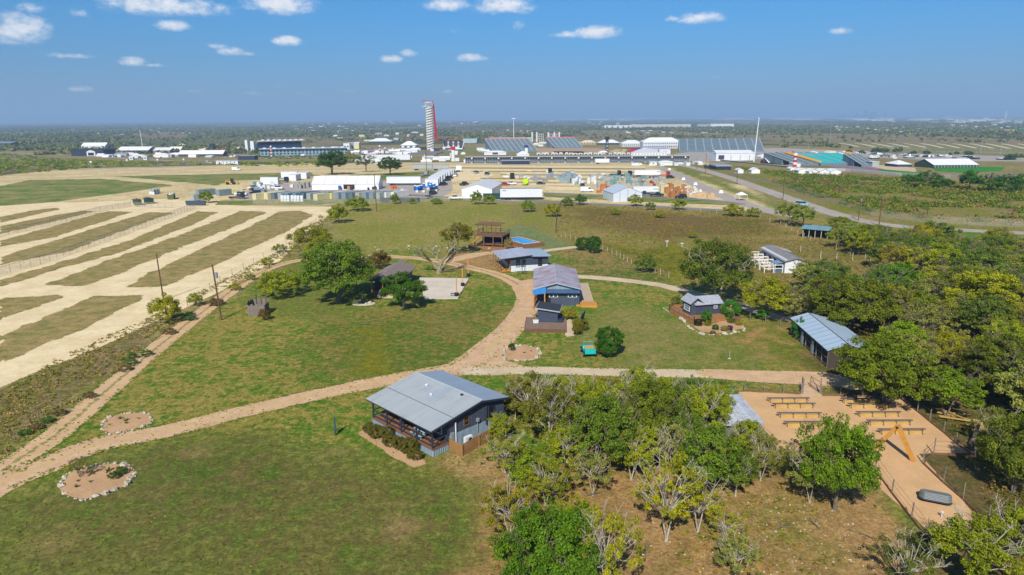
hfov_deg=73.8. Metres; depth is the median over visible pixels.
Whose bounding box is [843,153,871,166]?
grandstand
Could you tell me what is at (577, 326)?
shrub
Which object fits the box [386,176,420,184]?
semi trailer
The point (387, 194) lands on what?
shipping container
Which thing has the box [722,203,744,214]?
bush
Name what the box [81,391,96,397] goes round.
weed clump
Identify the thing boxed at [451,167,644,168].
grass strip
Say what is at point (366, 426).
hedge bush
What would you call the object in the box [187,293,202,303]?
bush
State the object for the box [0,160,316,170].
fence
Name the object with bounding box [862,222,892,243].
tree
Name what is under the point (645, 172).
semi trailer
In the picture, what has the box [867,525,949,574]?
tree
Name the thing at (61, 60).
sky
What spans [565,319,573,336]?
stone path
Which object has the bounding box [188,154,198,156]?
service tent
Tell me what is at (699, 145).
grandstand
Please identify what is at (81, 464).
sapling
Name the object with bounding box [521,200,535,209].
bush
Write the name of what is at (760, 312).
tree
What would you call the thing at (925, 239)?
tree
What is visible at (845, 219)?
tree
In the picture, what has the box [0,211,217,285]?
grass strip
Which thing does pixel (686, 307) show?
window
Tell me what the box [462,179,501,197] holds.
white marquee
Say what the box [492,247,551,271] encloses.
house
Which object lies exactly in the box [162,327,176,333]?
weed clump
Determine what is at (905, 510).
arena fence
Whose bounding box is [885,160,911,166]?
open marquee
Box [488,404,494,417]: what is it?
window
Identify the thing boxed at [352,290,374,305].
fire pit
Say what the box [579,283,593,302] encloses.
side deck
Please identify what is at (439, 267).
dead tree
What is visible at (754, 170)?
tent
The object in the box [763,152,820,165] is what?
grandstand
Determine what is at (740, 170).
tent
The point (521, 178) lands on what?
grass strip
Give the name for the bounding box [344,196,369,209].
bush
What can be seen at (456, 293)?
post planter
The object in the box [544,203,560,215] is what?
bush
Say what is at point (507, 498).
tree
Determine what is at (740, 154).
hangar
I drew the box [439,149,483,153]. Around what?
verge
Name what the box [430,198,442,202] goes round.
bush
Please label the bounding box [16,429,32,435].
cactus
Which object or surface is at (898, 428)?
timber frame
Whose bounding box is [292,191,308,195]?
shipping container
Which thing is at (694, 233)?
bush
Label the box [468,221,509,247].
deck tower
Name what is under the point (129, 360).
cactus
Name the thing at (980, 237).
tree
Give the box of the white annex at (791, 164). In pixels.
[789,162,800,166]
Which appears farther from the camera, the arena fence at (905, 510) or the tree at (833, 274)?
the tree at (833, 274)
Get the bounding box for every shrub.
[106,471,120,478]
[114,466,127,473]
[369,250,391,267]
[504,237,513,247]
[508,342,514,349]
[560,309,570,317]
[568,309,577,316]
[572,319,581,333]
[579,319,588,329]
[694,319,702,324]
[720,298,741,316]
[720,325,728,330]
[791,316,804,336]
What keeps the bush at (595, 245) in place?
on the ground at (636, 314)
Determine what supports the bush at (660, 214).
on the ground at (636, 314)
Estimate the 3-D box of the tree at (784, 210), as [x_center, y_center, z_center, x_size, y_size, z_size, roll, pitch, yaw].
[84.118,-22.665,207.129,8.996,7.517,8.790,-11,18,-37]
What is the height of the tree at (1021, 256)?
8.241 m
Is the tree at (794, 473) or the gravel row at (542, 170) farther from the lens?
the gravel row at (542, 170)
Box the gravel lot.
[0,199,330,387]
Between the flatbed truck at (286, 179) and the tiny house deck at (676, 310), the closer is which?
the tiny house deck at (676, 310)
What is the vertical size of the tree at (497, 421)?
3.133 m
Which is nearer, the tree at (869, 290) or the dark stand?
the tree at (869, 290)
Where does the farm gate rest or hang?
on the drive at (809, 391)
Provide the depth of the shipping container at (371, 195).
281.33 m
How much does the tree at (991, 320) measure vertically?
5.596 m
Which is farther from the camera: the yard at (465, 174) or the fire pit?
the yard at (465, 174)
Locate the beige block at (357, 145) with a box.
[354,142,360,148]
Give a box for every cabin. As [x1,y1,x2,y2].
[231,160,239,163]
[367,260,415,294]
[648,161,656,164]
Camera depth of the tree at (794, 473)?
57.17 m
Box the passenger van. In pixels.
[580,186,593,191]
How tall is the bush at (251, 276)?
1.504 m
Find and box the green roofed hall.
[463,139,476,142]
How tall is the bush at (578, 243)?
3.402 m
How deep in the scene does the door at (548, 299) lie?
119.63 m
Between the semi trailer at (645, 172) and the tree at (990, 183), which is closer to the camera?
the tree at (990, 183)
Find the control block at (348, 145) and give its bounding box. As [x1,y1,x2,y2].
[343,143,351,148]
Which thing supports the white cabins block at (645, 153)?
on the ground at (636, 314)
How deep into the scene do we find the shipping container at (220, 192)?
297.24 m
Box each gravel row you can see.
[449,165,644,167]
[471,169,633,170]
[480,179,586,181]
[500,172,633,173]
[510,183,571,184]
[525,175,635,177]
[545,186,579,189]
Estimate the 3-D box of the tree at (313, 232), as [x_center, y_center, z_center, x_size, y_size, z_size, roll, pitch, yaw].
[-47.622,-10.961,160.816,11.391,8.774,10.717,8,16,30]
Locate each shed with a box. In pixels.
[535,301,563,322]
[603,183,641,201]
[702,394,764,441]
[709,163,731,169]
[801,224,831,239]
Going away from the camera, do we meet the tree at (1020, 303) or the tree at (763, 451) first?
the tree at (763, 451)
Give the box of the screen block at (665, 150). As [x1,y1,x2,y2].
[658,149,670,153]
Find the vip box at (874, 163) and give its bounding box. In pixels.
[867,161,878,166]
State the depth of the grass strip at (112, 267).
170.09 m
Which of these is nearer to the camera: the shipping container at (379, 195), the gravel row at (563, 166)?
the shipping container at (379, 195)
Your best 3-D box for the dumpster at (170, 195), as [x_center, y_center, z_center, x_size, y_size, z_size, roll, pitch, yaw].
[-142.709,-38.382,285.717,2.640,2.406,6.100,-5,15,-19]
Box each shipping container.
[190,193,202,200]
[195,188,215,193]
[214,184,242,190]
[216,189,231,195]
[252,191,276,199]
[264,191,283,199]
[271,191,290,198]
[277,191,296,199]
[284,191,304,198]
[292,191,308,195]
[300,191,318,198]
[306,191,326,199]
[313,192,331,200]
[327,191,342,198]
[334,191,348,198]
[341,191,355,198]
[348,191,362,198]
[355,191,369,198]
[362,191,374,198]
[369,191,382,198]
[376,191,385,198]
[384,190,397,197]
[390,190,408,196]
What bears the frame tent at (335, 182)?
on the ground at (636, 314)
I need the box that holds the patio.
[419,277,468,298]
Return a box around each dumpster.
[132,198,141,205]
[143,197,153,203]
[167,193,174,198]
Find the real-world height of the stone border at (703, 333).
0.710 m
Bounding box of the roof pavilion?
[81,142,109,147]
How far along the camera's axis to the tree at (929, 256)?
132.27 m
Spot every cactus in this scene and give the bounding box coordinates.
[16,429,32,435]
[39,416,54,422]
[123,358,137,364]
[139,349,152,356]
[183,314,195,319]
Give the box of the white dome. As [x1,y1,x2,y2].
[517,151,528,155]
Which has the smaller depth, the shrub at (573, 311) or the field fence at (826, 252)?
the shrub at (573, 311)
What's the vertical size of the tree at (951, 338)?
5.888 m
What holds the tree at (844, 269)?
on the ground at (636, 314)
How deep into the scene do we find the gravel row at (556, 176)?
389.23 m
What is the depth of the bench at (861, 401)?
78.31 m
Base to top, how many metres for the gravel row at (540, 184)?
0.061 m
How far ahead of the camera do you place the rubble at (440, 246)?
172.78 m
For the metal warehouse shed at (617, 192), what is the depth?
267.41 m
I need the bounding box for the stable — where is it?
[759,244,807,272]
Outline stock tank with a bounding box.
[918,489,952,504]
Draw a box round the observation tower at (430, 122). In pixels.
[422,100,438,149]
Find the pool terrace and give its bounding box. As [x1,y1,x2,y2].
[470,244,517,250]
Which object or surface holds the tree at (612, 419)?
on the ground at (636, 314)
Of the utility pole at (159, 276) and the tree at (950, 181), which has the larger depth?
the tree at (950, 181)
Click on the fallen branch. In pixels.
(784, 524)
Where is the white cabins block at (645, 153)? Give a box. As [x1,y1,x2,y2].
[630,152,666,155]
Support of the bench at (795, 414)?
on the arena at (912, 479)
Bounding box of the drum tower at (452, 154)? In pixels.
[451,147,454,160]
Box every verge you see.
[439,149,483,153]
[537,148,611,152]
[733,160,801,171]
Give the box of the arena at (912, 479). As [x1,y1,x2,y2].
[739,392,982,548]
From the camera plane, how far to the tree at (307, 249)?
143.72 m
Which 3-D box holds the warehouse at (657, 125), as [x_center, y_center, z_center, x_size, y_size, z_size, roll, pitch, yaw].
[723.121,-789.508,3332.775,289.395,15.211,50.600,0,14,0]
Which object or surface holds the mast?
on the ground at (636, 314)
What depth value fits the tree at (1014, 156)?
614.88 m
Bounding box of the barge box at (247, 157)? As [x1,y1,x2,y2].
[238,155,257,159]
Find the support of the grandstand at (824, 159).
on the ground at (636, 314)
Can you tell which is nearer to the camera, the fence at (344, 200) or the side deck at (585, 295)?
the side deck at (585, 295)
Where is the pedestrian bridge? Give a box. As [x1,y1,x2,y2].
[408,150,450,157]
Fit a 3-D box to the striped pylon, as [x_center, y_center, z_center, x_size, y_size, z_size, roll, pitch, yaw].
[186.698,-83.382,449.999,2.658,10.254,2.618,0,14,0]
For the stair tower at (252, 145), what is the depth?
1048.18 m
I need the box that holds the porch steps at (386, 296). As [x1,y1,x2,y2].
[377,290,393,297]
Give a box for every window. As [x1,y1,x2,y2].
[463,415,469,425]
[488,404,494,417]
[521,259,525,266]
[538,258,541,265]
[684,303,689,311]
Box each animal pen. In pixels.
[753,254,767,261]
[755,259,777,269]
[759,262,782,272]
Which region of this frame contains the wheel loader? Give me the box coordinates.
[225,178,239,184]
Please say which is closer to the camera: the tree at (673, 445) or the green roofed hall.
the tree at (673, 445)
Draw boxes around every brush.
[0,153,319,174]
[250,150,348,158]
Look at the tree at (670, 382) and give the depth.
71.99 m
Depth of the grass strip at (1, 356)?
97.64 m
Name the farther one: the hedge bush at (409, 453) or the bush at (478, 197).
the bush at (478, 197)
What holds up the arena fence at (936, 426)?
on the ground at (636, 314)
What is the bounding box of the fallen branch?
[775,516,792,529]
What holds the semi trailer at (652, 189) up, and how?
on the ground at (636, 314)
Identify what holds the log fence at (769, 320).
on the ground at (636, 314)
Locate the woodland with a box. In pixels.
[0,117,1023,154]
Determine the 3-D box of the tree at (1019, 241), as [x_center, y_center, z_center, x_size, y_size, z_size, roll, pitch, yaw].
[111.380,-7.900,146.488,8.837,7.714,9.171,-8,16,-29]
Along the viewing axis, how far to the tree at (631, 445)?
60.60 m
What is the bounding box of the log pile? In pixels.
[937,409,970,421]
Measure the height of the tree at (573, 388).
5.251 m
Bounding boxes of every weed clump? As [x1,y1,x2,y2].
[28,422,43,429]
[51,408,67,414]
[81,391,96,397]
[117,364,130,370]
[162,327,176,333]
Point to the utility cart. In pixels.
(585, 349)
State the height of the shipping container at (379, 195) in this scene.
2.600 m
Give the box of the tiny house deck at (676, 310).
[669,301,725,324]
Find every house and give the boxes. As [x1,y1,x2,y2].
[366,370,508,456]
[492,247,551,271]
[533,264,581,307]
[680,293,723,314]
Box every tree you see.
[146,292,181,321]
[253,269,300,295]
[285,220,332,249]
[297,239,375,303]
[301,237,334,273]
[316,149,347,173]
[343,152,355,162]
[352,154,376,171]
[376,156,402,174]
[378,270,427,307]
[412,241,463,273]
[439,220,473,253]
[473,428,526,472]
[477,471,541,537]
[487,411,511,433]
[488,496,603,574]
[503,370,557,411]
[503,382,528,418]
[505,446,572,490]
[519,375,577,447]
[521,454,572,504]
[531,368,573,411]
[542,422,593,471]
[550,391,590,449]
[555,493,602,525]
[566,375,595,404]
[570,391,641,477]
[570,444,615,494]
[571,375,614,405]
[575,498,643,574]
[588,391,626,434]
[597,369,651,409]
[606,401,639,441]
[609,421,656,479]
[615,358,657,392]
[619,425,669,480]
[621,374,682,449]
[631,445,715,541]
[633,253,657,272]
[637,376,682,395]
[650,420,691,475]
[651,382,708,429]
[667,408,711,447]
[673,408,743,502]
[674,472,728,532]
[676,374,711,394]
[678,237,760,296]
[678,380,733,430]
[699,381,735,417]
[700,309,712,319]
[705,509,749,538]
[713,525,761,574]
[715,448,759,496]
[725,414,768,460]
[730,241,753,261]
[739,275,795,319]
[743,429,786,480]
[756,308,770,319]
[774,200,801,223]
[780,438,818,477]
[781,284,818,315]
[785,445,845,503]
[789,259,831,283]
[790,205,816,226]
[795,412,885,510]
[801,274,856,316]
[802,265,842,284]
[806,274,900,331]
[813,257,851,275]
[823,215,853,234]
[825,226,848,247]
[831,332,942,402]
[837,219,860,227]
[837,273,881,310]
[841,222,859,245]
[842,228,877,254]
[848,224,887,251]
[851,278,917,325]
[861,268,912,290]
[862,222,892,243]
[866,238,895,263]
[866,260,903,278]
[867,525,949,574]
[869,258,924,286]
[870,147,882,152]
[873,231,915,243]
[873,241,921,265]
[877,320,933,346]
[879,235,903,243]
[882,229,911,240]
[884,244,921,264]
[890,287,941,322]
[894,299,970,337]
[895,232,941,262]
[895,240,924,263]
[897,243,954,270]
[897,332,940,367]
[900,174,912,182]
[902,222,943,236]
[906,275,961,300]
[910,268,944,290]
[912,170,949,184]
[912,235,935,264]
[913,220,967,238]
[914,362,988,415]
[916,246,939,265]
[920,230,968,244]
[920,242,965,266]
[920,265,951,292]
[921,238,969,248]
[927,501,1023,574]
[928,326,977,365]
[929,294,994,333]
[930,259,976,288]
[940,179,956,185]
[940,257,965,270]
[941,265,1023,303]
[946,243,988,255]
[948,331,1023,394]
[952,237,984,250]
[952,262,987,275]
[952,287,1023,338]
[953,248,1016,271]
[958,169,985,188]
[958,294,1019,322]
[959,236,989,252]
[963,151,974,155]
[966,405,1021,438]
[969,234,992,246]
[970,246,1010,257]
[974,408,1023,493]
[975,233,1016,247]
[975,319,1023,347]
[977,493,1023,556]
[978,173,1005,189]
[978,313,1023,335]
[979,243,1023,254]
[980,227,1018,245]
[981,260,1019,281]
[984,327,1023,360]
[988,261,1020,270]
[991,358,1023,409]
[993,292,1023,311]
[993,339,1023,389]
[994,174,1023,190]
[1000,250,1020,257]
[1003,244,1023,268]
[1003,266,1023,281]
[1004,153,1023,159]
[1004,251,1023,268]
[1007,299,1023,326]
[1011,269,1023,288]
[1012,236,1023,250]
[1014,173,1023,187]
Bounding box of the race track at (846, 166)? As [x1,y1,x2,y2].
[755,154,1015,176]
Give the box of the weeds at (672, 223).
[556,202,920,298]
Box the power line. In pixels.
[789,180,1004,210]
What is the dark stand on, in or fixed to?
on the ground at (636, 314)
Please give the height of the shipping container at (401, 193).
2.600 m
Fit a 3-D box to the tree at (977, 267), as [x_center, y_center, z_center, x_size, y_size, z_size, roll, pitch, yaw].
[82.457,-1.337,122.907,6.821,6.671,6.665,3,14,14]
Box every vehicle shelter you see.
[952,157,966,158]
[996,157,1010,159]
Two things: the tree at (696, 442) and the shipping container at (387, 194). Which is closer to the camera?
the tree at (696, 442)
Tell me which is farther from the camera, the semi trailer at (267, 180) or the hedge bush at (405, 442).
the semi trailer at (267, 180)
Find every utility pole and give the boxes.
[156,254,163,298]
[212,264,221,319]
[374,175,376,211]
[878,200,885,223]
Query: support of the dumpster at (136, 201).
on the gravel lot
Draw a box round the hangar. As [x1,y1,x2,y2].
[709,150,753,159]
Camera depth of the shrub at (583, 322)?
105.03 m
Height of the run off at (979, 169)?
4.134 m
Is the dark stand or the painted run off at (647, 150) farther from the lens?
the dark stand
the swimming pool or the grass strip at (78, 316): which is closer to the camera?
the grass strip at (78, 316)
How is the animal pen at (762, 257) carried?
on the ground at (636, 314)
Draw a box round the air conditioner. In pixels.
[464,434,473,445]
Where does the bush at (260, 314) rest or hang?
on the ground at (636, 314)
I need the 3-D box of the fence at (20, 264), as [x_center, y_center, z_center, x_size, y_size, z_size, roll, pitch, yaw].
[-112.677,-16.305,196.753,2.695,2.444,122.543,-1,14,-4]
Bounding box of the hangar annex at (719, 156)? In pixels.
[713,153,726,160]
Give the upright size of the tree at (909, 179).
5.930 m
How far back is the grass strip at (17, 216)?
241.13 m
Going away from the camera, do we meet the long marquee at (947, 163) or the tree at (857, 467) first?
the tree at (857, 467)
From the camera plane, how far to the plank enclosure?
114.80 m
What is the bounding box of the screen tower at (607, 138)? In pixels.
[605,136,609,151]
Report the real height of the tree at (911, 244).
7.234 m
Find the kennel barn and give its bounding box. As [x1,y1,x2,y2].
[791,312,872,368]
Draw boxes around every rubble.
[377,245,488,250]
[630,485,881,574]
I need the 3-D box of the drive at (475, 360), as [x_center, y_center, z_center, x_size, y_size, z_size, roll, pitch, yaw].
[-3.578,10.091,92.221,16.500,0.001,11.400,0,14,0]
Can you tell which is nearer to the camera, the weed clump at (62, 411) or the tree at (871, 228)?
the weed clump at (62, 411)
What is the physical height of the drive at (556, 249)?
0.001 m
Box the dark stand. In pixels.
[0,141,16,145]
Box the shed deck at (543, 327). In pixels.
[524,316,566,332]
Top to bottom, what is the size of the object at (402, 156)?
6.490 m
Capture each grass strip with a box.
[0,179,171,205]
[0,208,59,221]
[0,211,92,233]
[0,211,129,246]
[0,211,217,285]
[0,212,173,264]
[0,295,62,316]
[0,295,141,360]
[0,336,5,360]
[44,211,264,285]
[112,172,319,185]
[127,211,312,286]
[215,198,448,204]
[349,171,435,180]
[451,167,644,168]
[471,171,633,172]
[480,178,599,179]
[500,182,562,182]
[501,174,644,175]
[543,194,736,204]
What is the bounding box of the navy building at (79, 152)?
[71,149,115,155]
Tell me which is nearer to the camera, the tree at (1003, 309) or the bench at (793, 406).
the bench at (793, 406)
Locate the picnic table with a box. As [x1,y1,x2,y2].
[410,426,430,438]
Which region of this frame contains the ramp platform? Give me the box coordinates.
[576,302,596,306]
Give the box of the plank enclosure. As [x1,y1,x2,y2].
[247,294,269,315]
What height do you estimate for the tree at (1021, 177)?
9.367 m
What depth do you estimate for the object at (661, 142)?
1080.44 m
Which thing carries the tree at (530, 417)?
on the ground at (636, 314)
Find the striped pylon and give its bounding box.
[793,153,797,167]
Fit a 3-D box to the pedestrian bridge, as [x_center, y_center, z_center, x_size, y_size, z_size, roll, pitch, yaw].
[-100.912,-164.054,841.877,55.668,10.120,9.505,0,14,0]
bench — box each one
[767,397,809,402]
[772,403,815,408]
[776,412,821,417]
[783,421,827,426]
[840,398,880,403]
[847,403,891,408]
[855,411,900,416]
[866,419,912,425]
[877,428,925,434]
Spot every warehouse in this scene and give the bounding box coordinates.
[603,125,630,127]
[630,124,690,127]
[695,124,707,126]
[708,124,733,126]
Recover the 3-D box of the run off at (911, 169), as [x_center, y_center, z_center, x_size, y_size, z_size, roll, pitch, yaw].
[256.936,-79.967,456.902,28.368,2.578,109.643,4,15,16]
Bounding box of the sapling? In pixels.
[64,456,89,476]
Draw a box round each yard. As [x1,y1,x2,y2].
[238,170,452,199]
[437,168,493,180]
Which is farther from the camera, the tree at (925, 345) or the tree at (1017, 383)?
the tree at (925, 345)
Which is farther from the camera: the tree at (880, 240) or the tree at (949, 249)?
the tree at (880, 240)
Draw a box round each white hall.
[422,156,439,159]
[484,151,505,154]
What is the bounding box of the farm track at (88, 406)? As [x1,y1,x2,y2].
[0,255,520,470]
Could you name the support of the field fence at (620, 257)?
on the ground at (636, 314)
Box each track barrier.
[720,159,792,167]
[846,169,900,174]
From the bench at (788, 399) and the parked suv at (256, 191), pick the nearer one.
the bench at (788, 399)
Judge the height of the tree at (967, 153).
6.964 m
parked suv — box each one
[249,190,260,193]
[429,190,437,194]
[675,194,686,198]
[795,200,809,205]
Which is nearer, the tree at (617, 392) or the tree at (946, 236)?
the tree at (617, 392)
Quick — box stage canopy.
[436,139,463,148]
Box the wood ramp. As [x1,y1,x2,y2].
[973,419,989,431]
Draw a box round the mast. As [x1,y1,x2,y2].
[753,118,759,161]
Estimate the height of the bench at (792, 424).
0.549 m
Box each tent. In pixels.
[87,150,95,155]
[117,146,152,152]
[152,147,173,152]
[155,153,169,156]
[178,150,227,156]
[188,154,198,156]
[312,175,382,189]
[389,149,400,152]
[400,141,418,147]
[657,160,673,164]
[734,168,743,172]
[748,167,759,172]
[760,158,773,163]
[793,167,806,173]
[806,168,818,173]
[816,168,829,174]
[827,168,840,174]
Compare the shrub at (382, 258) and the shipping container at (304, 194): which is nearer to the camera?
the shrub at (382, 258)
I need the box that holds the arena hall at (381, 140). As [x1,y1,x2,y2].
[369,138,393,142]
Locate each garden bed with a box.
[59,463,132,498]
[103,412,150,433]
[505,345,538,360]
[691,320,743,332]
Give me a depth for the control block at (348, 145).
1115.11 m
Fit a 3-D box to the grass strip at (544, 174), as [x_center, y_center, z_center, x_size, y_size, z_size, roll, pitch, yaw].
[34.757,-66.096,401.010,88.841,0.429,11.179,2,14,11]
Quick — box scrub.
[735,166,1023,223]
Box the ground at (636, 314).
[0,116,1023,574]
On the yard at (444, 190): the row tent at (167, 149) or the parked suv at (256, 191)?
the parked suv at (256, 191)
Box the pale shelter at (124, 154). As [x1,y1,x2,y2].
[114,152,128,155]
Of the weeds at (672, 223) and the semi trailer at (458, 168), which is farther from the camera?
the semi trailer at (458, 168)
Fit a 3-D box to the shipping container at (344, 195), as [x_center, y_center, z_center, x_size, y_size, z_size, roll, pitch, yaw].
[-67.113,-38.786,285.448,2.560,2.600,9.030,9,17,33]
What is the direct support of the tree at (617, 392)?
on the ground at (636, 314)
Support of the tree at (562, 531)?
on the ground at (636, 314)
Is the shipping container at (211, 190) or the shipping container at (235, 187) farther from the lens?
the shipping container at (235, 187)
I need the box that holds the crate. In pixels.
[660,185,664,192]
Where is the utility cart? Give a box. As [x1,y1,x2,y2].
[580,341,596,356]
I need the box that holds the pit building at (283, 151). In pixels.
[260,146,347,155]
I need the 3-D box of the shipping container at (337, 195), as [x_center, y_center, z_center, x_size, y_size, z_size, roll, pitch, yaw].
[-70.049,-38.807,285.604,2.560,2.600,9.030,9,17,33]
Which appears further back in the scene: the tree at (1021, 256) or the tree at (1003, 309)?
the tree at (1021, 256)
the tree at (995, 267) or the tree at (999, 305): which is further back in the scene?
the tree at (995, 267)
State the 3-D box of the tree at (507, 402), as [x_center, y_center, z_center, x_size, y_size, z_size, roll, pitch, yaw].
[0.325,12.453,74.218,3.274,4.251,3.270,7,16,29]
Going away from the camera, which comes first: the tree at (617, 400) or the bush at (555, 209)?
the tree at (617, 400)
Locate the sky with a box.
[0,0,1023,121]
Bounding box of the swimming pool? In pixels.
[509,236,543,248]
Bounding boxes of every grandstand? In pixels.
[256,139,304,147]
[465,155,689,163]
[485,138,537,151]
[546,137,582,147]
[678,138,763,151]
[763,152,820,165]
[784,152,852,165]
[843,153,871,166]
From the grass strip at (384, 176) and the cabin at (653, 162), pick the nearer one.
the grass strip at (384, 176)
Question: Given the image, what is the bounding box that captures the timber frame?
[875,424,915,461]
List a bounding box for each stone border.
[57,461,137,500]
[100,411,153,434]
[502,344,542,360]
[679,317,745,335]
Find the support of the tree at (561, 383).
on the ground at (636, 314)
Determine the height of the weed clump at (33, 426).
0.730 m
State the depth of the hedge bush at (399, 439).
67.72 m
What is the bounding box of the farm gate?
[810,376,821,392]
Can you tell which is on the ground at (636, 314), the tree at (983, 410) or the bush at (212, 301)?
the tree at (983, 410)
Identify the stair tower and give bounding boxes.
[244,140,249,151]
[250,141,255,149]
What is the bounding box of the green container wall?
[483,193,500,198]
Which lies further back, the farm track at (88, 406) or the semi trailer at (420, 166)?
the semi trailer at (420, 166)
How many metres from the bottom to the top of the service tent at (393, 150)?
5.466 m
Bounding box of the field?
[838,143,1023,154]
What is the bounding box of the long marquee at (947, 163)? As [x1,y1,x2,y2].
[914,159,978,167]
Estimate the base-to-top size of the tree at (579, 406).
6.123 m
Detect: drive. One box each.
[0,285,537,496]
[439,351,522,375]
[445,252,492,261]
[460,366,752,381]
[519,279,532,311]
[544,246,578,251]
[578,275,860,327]
[695,369,865,389]
[799,385,821,397]
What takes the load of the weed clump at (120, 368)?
on the farm track at (88, 406)
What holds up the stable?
on the ground at (636, 314)
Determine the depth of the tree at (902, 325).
90.44 m
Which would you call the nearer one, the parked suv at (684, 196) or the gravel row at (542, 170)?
the parked suv at (684, 196)
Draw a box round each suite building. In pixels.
[580,140,595,143]
[597,140,619,144]
[619,140,639,145]
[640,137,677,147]
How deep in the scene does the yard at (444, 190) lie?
318.56 m
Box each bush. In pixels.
[126,352,137,358]
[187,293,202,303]
[198,189,212,200]
[205,298,223,304]
[228,283,241,289]
[245,273,255,278]
[257,308,270,317]
[260,257,273,264]
[272,244,287,250]
[325,203,348,220]
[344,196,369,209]
[361,422,376,432]
[367,423,382,437]
[378,425,394,436]
[381,434,398,446]
[390,192,398,201]
[391,436,404,449]
[398,436,418,451]
[405,447,422,459]
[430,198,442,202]
[469,190,482,201]
[482,194,494,202]
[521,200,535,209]
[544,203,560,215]
[561,197,573,204]
[574,237,591,247]
[575,194,586,202]
[587,236,601,251]
[594,325,624,355]
[610,208,620,213]
[627,194,643,203]
[645,202,655,208]
[654,211,665,216]
[670,295,682,304]
[672,197,686,208]
[688,231,697,236]
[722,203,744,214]
[746,207,761,216]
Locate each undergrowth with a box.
[485,445,932,574]
[506,376,729,449]
[791,287,1023,574]
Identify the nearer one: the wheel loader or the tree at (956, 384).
the tree at (956, 384)
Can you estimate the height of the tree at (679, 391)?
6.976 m
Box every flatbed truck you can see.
[229,191,244,198]
[280,177,288,182]
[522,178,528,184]
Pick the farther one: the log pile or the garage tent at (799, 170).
the garage tent at (799, 170)
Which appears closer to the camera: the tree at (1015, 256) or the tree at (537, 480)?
the tree at (537, 480)
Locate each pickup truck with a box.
[272,185,284,189]
[448,194,462,199]
[650,192,663,196]
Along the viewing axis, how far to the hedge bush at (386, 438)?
68.48 m
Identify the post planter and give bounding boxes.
[455,277,458,295]
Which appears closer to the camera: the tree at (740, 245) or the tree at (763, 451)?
the tree at (763, 451)
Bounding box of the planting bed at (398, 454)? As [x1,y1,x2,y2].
[359,429,425,467]
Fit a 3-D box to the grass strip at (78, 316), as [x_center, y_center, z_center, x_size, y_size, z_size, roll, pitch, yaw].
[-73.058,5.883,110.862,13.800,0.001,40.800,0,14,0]
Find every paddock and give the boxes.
[626,152,762,162]
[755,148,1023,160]
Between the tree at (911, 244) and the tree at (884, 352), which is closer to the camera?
the tree at (884, 352)
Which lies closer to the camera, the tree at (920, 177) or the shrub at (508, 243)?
the shrub at (508, 243)
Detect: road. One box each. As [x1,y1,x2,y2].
[17,162,370,171]
[21,153,357,160]
[409,194,769,213]
[542,192,744,204]
[654,167,793,216]
[678,165,1023,234]
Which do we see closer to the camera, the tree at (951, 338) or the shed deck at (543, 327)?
the tree at (951, 338)
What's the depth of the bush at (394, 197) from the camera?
263.32 m
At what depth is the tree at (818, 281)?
109.43 m
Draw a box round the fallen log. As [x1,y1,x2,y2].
[968,421,987,446]
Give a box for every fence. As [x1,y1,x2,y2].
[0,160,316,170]
[0,202,195,273]
[1,202,172,235]
[13,218,319,439]
[252,196,449,203]
[449,417,509,456]
[563,234,666,274]
[700,208,914,272]
[725,170,1023,227]
[734,313,790,333]
[738,388,777,450]
[744,380,802,393]
[796,167,950,177]
[800,247,870,260]
[820,384,901,398]
[852,453,937,543]
[900,394,975,455]
[922,437,1016,542]
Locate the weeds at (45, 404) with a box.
[0,214,328,457]
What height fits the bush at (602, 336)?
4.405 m
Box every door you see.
[546,293,550,302]
[811,340,813,353]
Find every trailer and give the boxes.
[260,177,279,183]
[281,171,297,177]
[288,174,300,180]
[296,172,309,178]
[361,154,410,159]
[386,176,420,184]
[412,164,432,169]
[421,160,431,162]
[425,178,438,185]
[428,176,440,182]
[431,174,443,181]
[433,165,448,169]
[456,165,461,171]
[500,188,541,199]
[501,160,529,164]
[595,159,608,163]
[632,186,658,192]
[634,170,660,175]
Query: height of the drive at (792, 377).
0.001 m
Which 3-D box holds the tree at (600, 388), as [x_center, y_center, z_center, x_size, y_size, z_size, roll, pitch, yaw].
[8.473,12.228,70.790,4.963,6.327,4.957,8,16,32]
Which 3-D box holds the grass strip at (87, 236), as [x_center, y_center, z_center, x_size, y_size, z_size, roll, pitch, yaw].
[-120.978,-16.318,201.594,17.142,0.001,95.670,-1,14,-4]
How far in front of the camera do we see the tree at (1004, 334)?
84.31 m
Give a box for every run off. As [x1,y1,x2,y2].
[625,148,670,149]
[633,148,657,151]
[877,165,916,171]
[877,169,927,175]
[933,167,1004,172]
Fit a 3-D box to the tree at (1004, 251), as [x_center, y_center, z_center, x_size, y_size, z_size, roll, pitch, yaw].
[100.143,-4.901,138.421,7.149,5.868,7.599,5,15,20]
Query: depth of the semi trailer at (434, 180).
332.68 m
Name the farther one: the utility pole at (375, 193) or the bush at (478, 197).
the bush at (478, 197)
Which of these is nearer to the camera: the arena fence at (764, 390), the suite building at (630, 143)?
the arena fence at (764, 390)

